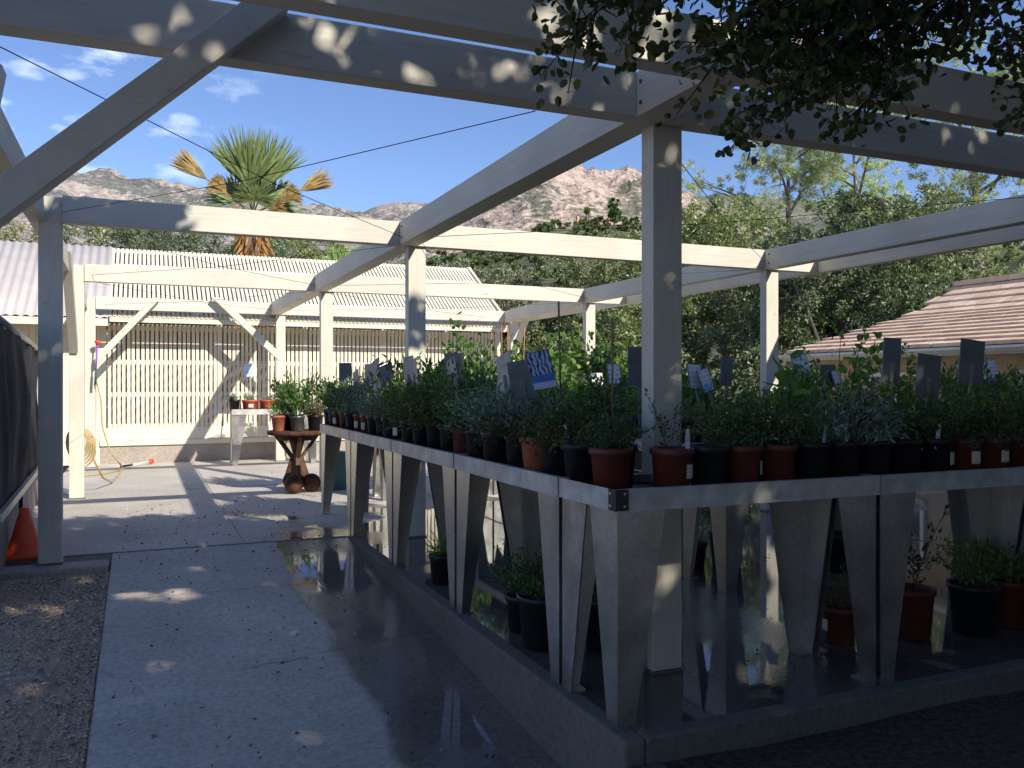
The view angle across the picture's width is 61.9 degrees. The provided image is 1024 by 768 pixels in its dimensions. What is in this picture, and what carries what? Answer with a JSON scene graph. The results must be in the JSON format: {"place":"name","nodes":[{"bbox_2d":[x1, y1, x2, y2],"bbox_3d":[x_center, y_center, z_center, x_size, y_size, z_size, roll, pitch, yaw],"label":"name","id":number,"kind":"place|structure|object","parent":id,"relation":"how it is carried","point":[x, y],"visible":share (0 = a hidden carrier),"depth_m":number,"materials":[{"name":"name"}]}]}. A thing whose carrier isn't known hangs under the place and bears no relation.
{"place":"outdoors","nodes":[
{"label":"outdoors","id":0,"kind":"place"},
{"bbox_2d":[0,571,109,767],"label":"gravel path","id":1,"kind":"structure","parent":0,"point":[19,699],"depth_m":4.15,"materials":[{"name":"gravel"}]},
{"bbox_2d":[1,168,388,267],"bbox_3d":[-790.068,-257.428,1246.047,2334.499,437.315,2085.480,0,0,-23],"label":"mountain","id":2,"kind":"structure","parent":0,"point":[108,183],"depth_m":1454.30,"materials":[{"name":"stone"}]},
{"bbox_2d":[100,248,509,463],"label":"lath house","id":3,"kind":"structure","parent":0,"point":[170,387],"depth_m":14.03,"materials":[{"name":"paint"}]},
{"bbox_2d":[86,537,559,767],"bbox_3d":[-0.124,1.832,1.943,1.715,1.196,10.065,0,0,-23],"label":"walkway","id":4,"kind":"structure","parent":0,"point":[363,697],"depth_m":4.18,"materials":[{"name":"concrete"}]},
{"bbox_2d":[0,489,962,767],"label":"leaf litter","id":5,"kind":"object","parent":4,"relation":"on","point":[248,629],"visible":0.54,"depth_m":4.60,"materials":[{"name":"plant"}]},
{"bbox_2d":[364,202,428,221],"bbox_3d":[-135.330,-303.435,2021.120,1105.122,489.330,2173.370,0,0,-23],"label":"mountain","id":6,"kind":"structure","parent":0,"point":[398,211],"depth_m":2313.65,"materials":[{"name":"stone"}]},
{"bbox_2d":[63,405,735,760],"bbox_3d":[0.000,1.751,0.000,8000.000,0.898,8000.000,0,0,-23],"label":"ground","id":7,"kind":"structure","parent":0,"point":[65,468],"depth_m":15.14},
{"bbox_2d":[0,476,37,572],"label":"wall","id":8,"kind":"structure","parent":7,"relation":"on","point":[7,524],"depth_m":6.26,"materials":[{"name":"concrete"}]},
{"bbox_2d":[0,315,37,522],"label":"fabric screen","id":9,"kind":"object","parent":8,"relation":"on","point":[18,407],"visible":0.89,"depth_m":6.16,"materials":[{"name":"fabric"}]},
{"bbox_2d":[0,559,108,580],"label":"footing","id":10,"kind":"object","parent":7,"relation":"on","point":[35,570],"visible":0.23,"depth_m":5.72,"materials":[{"name":"concrete"}]},
{"bbox_2d":[0,220,111,409],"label":"oak tree","id":11,"kind":"object","parent":7,"relation":"on","point":[10,234],"visible":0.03,"depth_m":30.10,"materials":[{"name":"green plant"}]},
{"bbox_2d":[63,225,211,423],"bbox_3d":[-15.312,-2.417,34.506,8.010,9.521,7.914,0,0,-23],"label":"oak tree","id":12,"kind":"object","parent":7,"relation":"on","point":[129,234],"visible":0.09,"depth_m":33.70,"materials":[{"name":"green plant"}]},
{"bbox_2d":[123,231,297,329],"bbox_3d":[-11.916,-2.230,34.148,7.752,9.106,6.626,0,0,-23],"label":"oak tree","id":13,"kind":"object","parent":7,"relation":"on","point":[175,246],"visible":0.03,"depth_m":34.13,"materials":[{"name":"green plant"}]},
{"bbox_2d":[168,123,333,327],"bbox_3d":[-6.481,-2.340,21.525,4.068,8.144,1.890,0,0,-23],"label":"fan palm","id":14,"kind":"object","parent":7,"relation":"on","point":[246,154],"visible":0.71,"depth_m":21.25,"materials":[{"name":"green plant"}]},
{"bbox_2d":[268,238,357,329],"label":"oak tree","id":15,"kind":"object","parent":7,"relation":"on","point":[302,250],"visible":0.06,"depth_m":38.84,"materials":[{"name":"green plant"}]},
{"bbox_2d":[427,255,568,372],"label":"oak tree","id":16,"kind":"object","parent":7,"relation":"on","point":[528,274],"visible":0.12,"depth_m":33.56,"materials":[{"name":"green plant"}]},
{"bbox_2d":[519,227,716,385],"bbox_3d":[3.615,-1.787,32.731,7.458,8.169,9.032,0,0,-23],"label":"oak tree","id":17,"kind":"object","parent":7,"relation":"on","point":[598,272],"visible":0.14,"depth_m":32.15,"materials":[{"name":"green plant"}]},
{"bbox_2d":[551,194,828,436],"bbox_3d":[5.182,-1.739,25.436,7.805,7.572,7.384,0,0,-23],"label":"oak tree","id":18,"kind":"object","parent":7,"relation":"on","point":[628,327],"visible":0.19,"depth_m":24.18,"materials":[{"name":"green plant"}]},
{"bbox_2d":[682,102,867,416],"bbox_3d":[12.377,-5.830,38.310,10.880,14.770,6.924,0,0,15],"label":"eucalyptus tree","id":19,"kind":"object","parent":7,"relation":"on","point":[814,168],"visible":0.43,"depth_m":38.55,"materials":[{"name":"green plant"}]},
{"bbox_2d":[531,0,1023,164],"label":"overhanging oak","id":20,"kind":"object","parent":7,"relation":"on","point":[833,21],"visible":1,"depth_m":2.12,"materials":[{"name":"green plant"}]},
{"bbox_2d":[682,187,964,421],"bbox_3d":[8.954,-1.519,23.034,8.138,7.159,7.250,0,0,40],"label":"oak tree","id":21,"kind":"object","parent":7,"relation":"on","point":[802,297],"visible":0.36,"depth_m":22.17,"materials":[{"name":"green plant"}]},
{"bbox_2d":[738,102,914,295],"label":"eucalyptus tree","id":22,"kind":"object","parent":7,"relation":"on","point":[868,166],"visible":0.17,"depth_m":42.48,"materials":[{"name":"green plant"}]},
{"bbox_2d":[662,690,1023,767],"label":"soil bed","id":23,"kind":"object","parent":7,"relation":"on","point":[983,732],"visible":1,"depth_m":3.14,"materials":[{"name":"gravel"}]},
{"bbox_2d":[778,273,1023,426],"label":"tiled building","id":24,"kind":"structure","parent":7,"relation":"on","point":[989,311],"depth_m":13.02,"materials":[{"name":"tile"}]},
{"bbox_2d":[802,181,1013,337],"bbox_3d":[12.237,-1.753,25.045,7.585,8.036,9.156,0,0,44],"label":"oak tree","id":25,"kind":"object","parent":7,"relation":"on","point":[934,197],"visible":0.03,"depth_m":24.33,"materials":[{"name":"green plant"}]},
{"bbox_2d":[887,1,1023,277],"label":"eucalyptus tree","id":26,"kind":"object","parent":7,"relation":"on","point":[976,181],"visible":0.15,"depth_m":34.30,"materials":[{"name":"green plant"}]},
{"bbox_2d":[0,0,1023,211],"label":"sky","id":27,"kind":"structure","parent":0,"point":[329,120],"materials":[{"name":"blue"}]},
{"bbox_2d":[7,457,1023,737],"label":"pavement","id":28,"kind":"structure","parent":0,"point":[715,675],"depth_m":5.60,"materials":[{"name":"concrete"}]},
{"bbox_2d":[6,507,37,560],"bbox_3d":[-3.465,1.054,6.074,0.280,0.348,0.280,0,0,-23],"label":"traffic cone","id":29,"kind":"object","parent":28,"relation":"on","point":[23,543],"visible":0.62,"depth_m":6.01,"materials":[{"name":"plastic"}]},
{"bbox_2d":[0,240,115,465],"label":"shed","id":30,"kind":"structure","parent":28,"relation":"on","point":[18,285],"depth_m":13.06,"materials":[{"name":"metal"}]},
{"bbox_2d":[229,408,315,465],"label":"plant bench","id":31,"kind":"object","parent":28,"relation":"on","point":[237,420],"visible":0.62,"depth_m":12.81,"materials":[{"name":"metal"}]},
{"bbox_2d":[267,429,320,493],"bbox_3d":[-2.461,0.880,9.776,0.660,0.700,0.660,0,0,-23],"label":"round table","id":32,"kind":"object","parent":28,"relation":"on","point":[297,477],"visible":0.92,"depth_m":9.68,"materials":[{"name":"wood"}]},
{"bbox_2d":[269,370,324,430],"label":"potted plant","id":33,"kind":"object","parent":32,"relation":"on","point":[292,402],"visible":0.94,"depth_m":9.57,"materials":[{"name":"green plant"}]},
{"bbox_2d":[320,424,385,533],"bbox_3d":[-1.369,0.805,7.653,0.468,0.850,1.256,0,0,-23],"label":"plant bench","id":34,"kind":"object","parent":28,"relation":"on","point":[332,437],"visible":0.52,"depth_m":8.12,"materials":[{"name":"concrete"}]},
{"bbox_2d":[317,371,376,429],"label":"potted plant","id":35,"kind":"object","parent":34,"relation":"on","point":[349,417],"visible":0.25,"depth_m":7.19,"materials":[{"name":"green plant"}]},
{"bbox_2d":[350,430,441,563],"bbox_3d":[-0.864,0.805,6.484,0.468,0.850,1.256,0,0,-23],"label":"plant bench","id":36,"kind":"object","parent":28,"relation":"on","point":[364,446],"visible":0.45,"depth_m":6.86,"materials":[{"name":"concrete"}]},
{"bbox_2d":[368,350,448,402],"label":"potted plant","id":37,"kind":"object","parent":36,"relation":"on","point":[398,374],"visible":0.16,"depth_m":6.46,"materials":[{"name":"green plant"}]},
{"bbox_2d":[413,522,448,583],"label":"potted plant","id":38,"kind":"object","parent":28,"relation":"on","point":[439,566],"visible":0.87,"depth_m":5.23,"materials":[{"name":"green plant"}]},
{"bbox_2d":[373,448,491,500],"bbox_3d":[-0.873,0.805,9.406,1.256,0.850,0.468,0,0,-23],"label":"plant bench","id":39,"kind":"object","parent":28,"relation":"on","point":[378,479],"visible":0.17,"depth_m":9.29,"materials":[{"name":"metal"}]},
{"bbox_2d":[436,311,481,382],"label":"potted plant","id":40,"kind":"object","parent":39,"relation":"on","point":[458,338],"visible":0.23,"depth_m":9.33,"materials":[{"name":"green plant"}]},
{"bbox_2d":[391,440,513,608],"bbox_3d":[-0.358,0.805,5.314,0.468,0.850,1.256,0,0,-23],"label":"plant bench","id":41,"kind":"object","parent":28,"relation":"on","point":[408,458],"visible":0.5,"depth_m":5.68,"materials":[{"name":"concrete"}]},
{"bbox_2d":[383,377,442,446],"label":"potted plant","id":42,"kind":"object","parent":41,"relation":"on","point":[419,436],"visible":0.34,"depth_m":5.36,"materials":[{"name":"green plant"}]},
{"bbox_2d":[387,402,460,449],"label":"potted plant","id":43,"kind":"object","parent":41,"relation":"on","point":[433,437],"visible":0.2,"depth_m":5.16,"materials":[{"name":"green plant"}]},
{"bbox_2d":[377,390,486,452],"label":"potted plant","id":44,"kind":"object","parent":41,"relation":"on","point":[446,440],"visible":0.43,"depth_m":4.92,"materials":[{"name":"green plant"}]},
{"bbox_2d":[429,380,489,453],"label":"potted plant","id":45,"kind":"object","parent":41,"relation":"on","point":[459,443],"visible":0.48,"depth_m":4.70,"materials":[{"name":"green plant"}]},
{"bbox_2d":[429,357,538,416],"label":"potted plant","id":46,"kind":"object","parent":41,"relation":"on","point":[459,382],"visible":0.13,"depth_m":5.05,"materials":[{"name":"green plant"}]},
{"bbox_2d":[7,461,950,561],"bbox_3d":[-0.567,1.233,10.148,9.210,0.014,10.959,0,0,0],"label":"slab joint","id":47,"kind":"object","parent":28,"relation":"on","point":[92,554],"visible":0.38,"depth_m":6.61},
{"bbox_2d":[492,480,497,494],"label":"plant bench","id":48,"kind":"object","parent":28,"relation":"on","point":[494,489],"visible":0.06,"depth_m":9.47,"materials":[{"name":"metal"}]},
{"bbox_2d":[552,330,585,387],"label":"potted plant","id":49,"kind":"object","parent":48,"relation":"on","point":[571,364],"visible":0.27,"depth_m":10.12,"materials":[{"name":"green plant"}]},
{"bbox_2d":[570,330,601,387],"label":"potted plant","id":50,"kind":"object","parent":48,"relation":"on","point":[583,365],"visible":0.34,"depth_m":10.21,"materials":[{"name":"green plant"}]},
{"bbox_2d":[583,324,627,387],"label":"potted plant","id":51,"kind":"object","parent":48,"relation":"on","point":[600,361],"visible":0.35,"depth_m":9.99,"materials":[{"name":"green plant"}]},
{"bbox_2d":[480,545,543,632],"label":"potted plant","id":52,"kind":"object","parent":28,"relation":"on","point":[513,609],"visible":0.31,"depth_m":4.25,"materials":[{"name":"green plant"}]},
{"bbox_2d":[0,0,1023,674],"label":"pergola","id":53,"kind":"object","parent":28,"relation":"on","point":[190,42],"visible":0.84,"depth_m":3.85,"materials":[{"name":"beige paint"}]},
{"bbox_2d":[66,382,123,482],"bbox_3d":[-5.327,0.588,10.876,0.523,1.280,3.543,0,0,-20],"label":"garden hose","id":54,"kind":"object","parent":53,"relation":"hanging from","point":[90,441],"visible":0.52,"depth_m":9.38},
{"bbox_2d":[486,548,548,650],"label":"potted plant","id":55,"kind":"object","parent":28,"relation":"on","point":[533,616],"visible":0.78,"depth_m":3.94,"materials":[{"name":"green plant"}]},
{"bbox_2d":[454,454,646,683],"bbox_3d":[0.147,0.805,4.145,0.468,0.850,1.256,0,0,-23],"label":"plant bench","id":56,"kind":"object","parent":28,"relation":"on","point":[532,503],"visible":0.54,"depth_m":4.51,"materials":[{"name":"metal"}]},
{"bbox_2d":[438,383,516,458],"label":"potted plant","id":57,"kind":"object","parent":56,"relation":"on","point":[470,436],"visible":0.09,"depth_m":4.49,"materials":[{"name":"green plant"}]},
{"bbox_2d":[443,377,530,463],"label":"potted plant","id":58,"kind":"object","parent":56,"relation":"on","point":[493,451],"visible":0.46,"depth_m":4.26,"materials":[{"name":"plant"}]},
{"bbox_2d":[467,384,576,467],"bbox_3d":[0.014,0.204,4.098,0.564,0.421,0.586,0,0,-23],"label":"potted plant","id":59,"kind":"object","parent":56,"relation":"on","point":[514,456],"visible":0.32,"depth_m":4.01,"materials":[{"name":"plant"}]},
{"bbox_2d":[507,360,537,409],"bbox_3d":[0.070,0.099,4.204,0.130,0.434,0.016,-9,-1,5],"label":"plant sign","id":60,"kind":"object","parent":59,"relation":"in","point":[519,377],"visible":0.57,"depth_m":4.21,"materials":[{"name":"plastic"}]},
{"bbox_2d":[452,406,595,471],"bbox_3d":[0.113,0.254,3.849,0.642,0.321,0.693,0,0,26],"label":"potted plant","id":61,"kind":"object","parent":56,"relation":"on","point":[531,461],"visible":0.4,"depth_m":3.82,"materials":[{"name":"green plant"}]},
{"bbox_2d":[525,349,557,420],"bbox_3d":[0.176,0.089,4.050,0.120,0.514,0.017,-11,-12,-15],"label":"plant sign","id":62,"kind":"object","parent":61,"relation":"in","point":[541,370],"visible":0.79,"depth_m":4.07,"materials":[{"name":"plastic"}]},
{"bbox_2d":[520,386,595,476],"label":"potted plant","id":63,"kind":"object","parent":56,"relation":"on","point":[553,462],"visible":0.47,"depth_m":3.65,"materials":[{"name":"green plant"}]},
{"bbox_2d":[554,374,641,435],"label":"potted plant","id":64,"kind":"object","parent":56,"relation":"on","point":[600,404],"visible":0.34,"depth_m":3.82,"materials":[{"name":"green plant"}]},
{"bbox_2d":[613,437,703,574],"bbox_3d":[1.027,0.805,6.143,0.468,0.850,1.256,0,0,-23],"label":"plant bench","id":65,"kind":"object","parent":28,"relation":"on","point":[638,461],"visible":0.07,"depth_m":6.09,"materials":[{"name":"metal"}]},
{"bbox_2d":[572,381,614,415],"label":"potted plant","id":66,"kind":"object","parent":65,"relation":"on","point":[590,387],"visible":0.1,"depth_m":6.55,"materials":[{"name":"green plant"}]},
{"bbox_2d":[628,347,641,435],"bbox_3d":[0.754,0.047,5.061,0.150,0.534,0.016,0,0,-23],"label":"plant sign","id":67,"kind":"object","parent":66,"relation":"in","point":[634,366],"visible":0.57,"depth_m":5.05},
{"bbox_2d":[682,364,749,442],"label":"potted plant","id":68,"kind":"object","parent":65,"relation":"on","point":[687,392],"visible":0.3,"depth_m":5.74,"materials":[{"name":"green plant"}]},
{"bbox_2d":[347,536,1023,767],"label":"kerb","id":69,"kind":"structure","parent":28,"relation":"on","point":[563,727],"depth_m":3.42,"materials":[{"name":"concrete"}]},
{"bbox_2d":[559,473,879,725],"bbox_3d":[0.855,0.804,3.506,1.265,0.852,0.470,0,0,-23],"label":"plant bench","id":70,"kind":"object","parent":28,"relation":"on","point":[611,539],"visible":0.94,"depth_m":3.38,"materials":[{"name":"metal"}]},
{"bbox_2d":[510,412,640,484],"bbox_3d":[0.268,0.264,3.487,0.546,0.302,0.522,0,0,-23],"label":"potted plant","id":71,"kind":"object","parent":70,"relation":"on","point":[578,462],"visible":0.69,"depth_m":3.44,"materials":[{"name":"green plant"}]},
{"bbox_2d":[577,409,658,488],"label":"potted plant","id":72,"kind":"object","parent":70,"relation":"on","point":[611,465],"visible":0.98,"depth_m":3.22,"materials":[{"name":"green plant"}]},
{"bbox_2d":[644,388,718,486],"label":"potted plant","id":73,"kind":"object","parent":70,"relation":"on","point":[672,465],"visible":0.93,"depth_m":3.22,"materials":[{"name":"green plant"}]},
{"bbox_2d":[690,400,730,484],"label":"potted plant","id":74,"kind":"object","parent":70,"relation":"on","point":[710,463],"visible":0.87,"depth_m":3.28,"materials":[{"name":"green plant"}]},
{"bbox_2d":[682,396,768,443],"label":"potted plant","id":75,"kind":"object","parent":70,"relation":"on","point":[716,440],"visible":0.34,"depth_m":3.60,"materials":[{"name":"green plant"}]},
{"bbox_2d":[706,388,799,482],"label":"potted plant","id":76,"kind":"object","parent":70,"relation":"on","point":[744,460],"visible":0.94,"depth_m":3.36,"materials":[{"name":"green plant"}]},
{"bbox_2d":[699,380,808,441],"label":"potted plant","id":77,"kind":"object","parent":70,"relation":"on","point":[776,402],"visible":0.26,"depth_m":3.63,"materials":[{"name":"green plant"}]},
{"bbox_2d":[722,389,814,480],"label":"potted plant","id":78,"kind":"object","parent":70,"relation":"on","point":[778,460],"visible":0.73,"depth_m":3.42,"materials":[{"name":"green plant"}]},
{"bbox_2d":[763,350,811,440],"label":"potted plant","id":79,"kind":"object","parent":70,"relation":"on","point":[787,378],"visible":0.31,"depth_m":3.75,"materials":[{"name":"green plant"}]},
{"bbox_2d":[775,398,850,478],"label":"potted plant","id":80,"kind":"object","parent":70,"relation":"on","point":[812,458],"visible":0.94,"depth_m":3.48,"materials":[{"name":"green plant"}]},
{"bbox_2d":[778,372,914,476],"bbox_3d":[1.393,0.182,3.626,0.546,0.465,0.572,0,0,-23],"label":"potted plant","id":81,"kind":"object","parent":70,"relation":"on","point":[845,450],"visible":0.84,"depth_m":3.54,"materials":[{"name":"plant"}]},
{"bbox_2d":[682,443,841,591],"bbox_3d":[1.744,0.805,5.493,1.256,0.850,0.468,0,0,-23],"label":"plant bench","id":82,"kind":"object","parent":28,"relation":"on","point":[728,524],"visible":0.21,"depth_m":5.09,"materials":[{"name":"concrete"}]},
{"bbox_2d":[767,366,838,436],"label":"potted plant","id":83,"kind":"object","parent":82,"relation":"on","point":[808,386],"visible":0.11,"depth_m":5.32,"materials":[{"name":"green plant"}]},
{"bbox_2d":[822,563,854,644],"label":"potted plant","id":84,"kind":"object","parent":28,"relation":"on","point":[837,624],"visible":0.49,"depth_m":4.02,"materials":[{"name":"green plant"}]},
{"bbox_2d":[814,466,1023,678],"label":"plant bench","id":85,"kind":"object","parent":28,"relation":"on","point":[995,499],"visible":0.53,"depth_m":3.64,"materials":[{"name":"metal"}]},
{"bbox_2d":[796,310,915,436],"bbox_3d":[1.476,0.040,3.744,0.377,0.749,0.563,0,0,3],"label":"potted plant","id":86,"kind":"object","parent":85,"relation":"on","point":[887,382],"visible":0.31,"depth_m":3.89,"materials":[{"name":"green plant"}]},
{"bbox_2d":[823,387,923,474],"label":"potted plant","id":87,"kind":"object","parent":85,"relation":"on","point":[875,458],"visible":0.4,"depth_m":3.61,"materials":[{"name":"green plant"}]},
{"bbox_2d":[881,337,901,422],"bbox_3d":[1.715,0.052,3.872,0.085,0.524,0.017,3,0,-9],"label":"plant sign","id":88,"kind":"object","parent":85,"relation":"on","point":[891,359],"visible":0.69,"depth_m":3.87,"materials":[{"name":"grey wood"}]},
{"bbox_2d":[872,393,941,473],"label":"potted plant","id":89,"kind":"object","parent":85,"relation":"on","point":[906,455],"visible":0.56,"depth_m":3.70,"materials":[{"name":"green plant"}]},
{"bbox_2d":[859,342,1003,416],"bbox_3d":[1.893,0.110,3.867,0.383,0.609,0.567,0,0,-23],"label":"potted plant","id":90,"kind":"object","parent":85,"relation":"on","point":[910,360],"visible":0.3,"depth_m":3.97,"materials":[{"name":"green plant"}]},
{"bbox_2d":[914,353,941,435],"bbox_3d":[1.936,0.088,3.990,0.135,0.454,0.017,6,-2,-18],"label":"plant sign","id":91,"kind":"object","parent":90,"relation":"in","point":[928,369],"visible":0.74,"depth_m":3.99,"materials":[{"name":"grey wood"}]},
{"bbox_2d":[878,385,987,471],"bbox_3d":[1.862,0.208,3.840,0.324,0.413,0.420,0,0,-23],"label":"potted plant","id":92,"kind":"object","parent":85,"relation":"on","point":[937,453],"visible":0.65,"depth_m":3.76,"materials":[{"name":"green plant"}]},
{"bbox_2d":[957,338,984,434],"bbox_3d":[2.196,0.051,4.102,0.145,0.529,0.017,6,-2,-17],"label":"plant sign","id":93,"kind":"object","parent":85,"relation":"on","point":[971,362],"visible":0.79,"depth_m":4.10,"materials":[{"name":"grey wood"}]},
{"bbox_2d":[924,405,1023,470],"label":"potted plant","id":94,"kind":"object","parent":85,"relation":"on","point":[968,447],"visible":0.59,"depth_m":3.82,"materials":[{"name":"green plant"}]},
{"bbox_2d":[940,381,1023,468],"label":"potted plant","id":95,"kind":"object","parent":85,"relation":"on","point":[992,456],"visible":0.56,"depth_m":3.90,"materials":[{"name":"green plant"}]},
{"bbox_2d":[976,381,1023,466],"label":"potted plant","id":96,"kind":"object","parent":85,"relation":"on","point":[1016,454],"visible":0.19,"depth_m":4.00,"materials":[{"name":"green plant"}]},
{"bbox_2d":[898,504,948,640],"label":"potted plant","id":97,"kind":"object","parent":28,"relation":"on","point":[917,612],"visible":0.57,"depth_m":4.07,"materials":[{"name":"green plant"}]},
{"bbox_2d":[947,489,970,548],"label":"plant bench","id":98,"kind":"object","parent":28,"relation":"on","point":[958,512],"visible":0.02,"depth_m":6.41,"materials":[{"name":"concrete"}]},
{"bbox_2d":[839,331,882,413],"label":"potted plant","id":99,"kind":"object","parent":98,"relation":"on","point":[875,358],"visible":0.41,"depth_m":5.82,"materials":[{"name":"green plant"}]},
{"bbox_2d":[939,357,1015,435],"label":"potted plant","id":100,"kind":"object","parent":98,"relation":"on","point":[999,376],"visible":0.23,"depth_m":5.91,"materials":[{"name":"green plant"}]},
{"bbox_2d":[927,529,1017,636],"bbox_3d":[2.277,0.970,4.226,0.414,0.513,0.290,0,0,10],"label":"potted plant","id":101,"kind":"object","parent":28,"relation":"on","point":[973,602],"visible":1,"depth_m":4.18,"materials":[{"name":"green plant"}]},
{"bbox_2d":[958,535,1023,628],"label":"potted plant","id":102,"kind":"object","parent":28,"relation":"on","point":[1010,612],"visible":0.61,"depth_m":4.27,"materials":[{"name":"green plant"}]},
{"bbox_2d":[106,223,1023,401],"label":"foothill","id":103,"kind":"structure","parent":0,"point":[552,266],"depth_m":166.78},
{"bbox_2d":[107,215,1023,357],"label":"wooded slope","id":104,"kind":"structure","parent":0,"point":[514,258],"depth_m":207.48,"materials":[{"name":"green plant"}]},
{"bbox_2d":[389,164,766,263],"bbox_3d":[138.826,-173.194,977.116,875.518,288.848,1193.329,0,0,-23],"label":"mountain","id":105,"kind":"structure","parent":0,"point":[569,195],"depth_m":765.37,"materials":[{"name":"stone"}]},
{"bbox_2d":[585,574,601,652],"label":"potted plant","id":106,"kind":"object","parent":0,"point":[593,641],"visible":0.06,"depth_m":3.90,"materials":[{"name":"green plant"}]},
{"bbox_2d":[695,193,1023,249],"bbox_3d":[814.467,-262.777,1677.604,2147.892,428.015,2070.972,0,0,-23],"label":"mountain","id":107,"kind":"structure","parent":0,"point":[798,211],"depth_m":1629.43,"materials":[{"name":"stone"}]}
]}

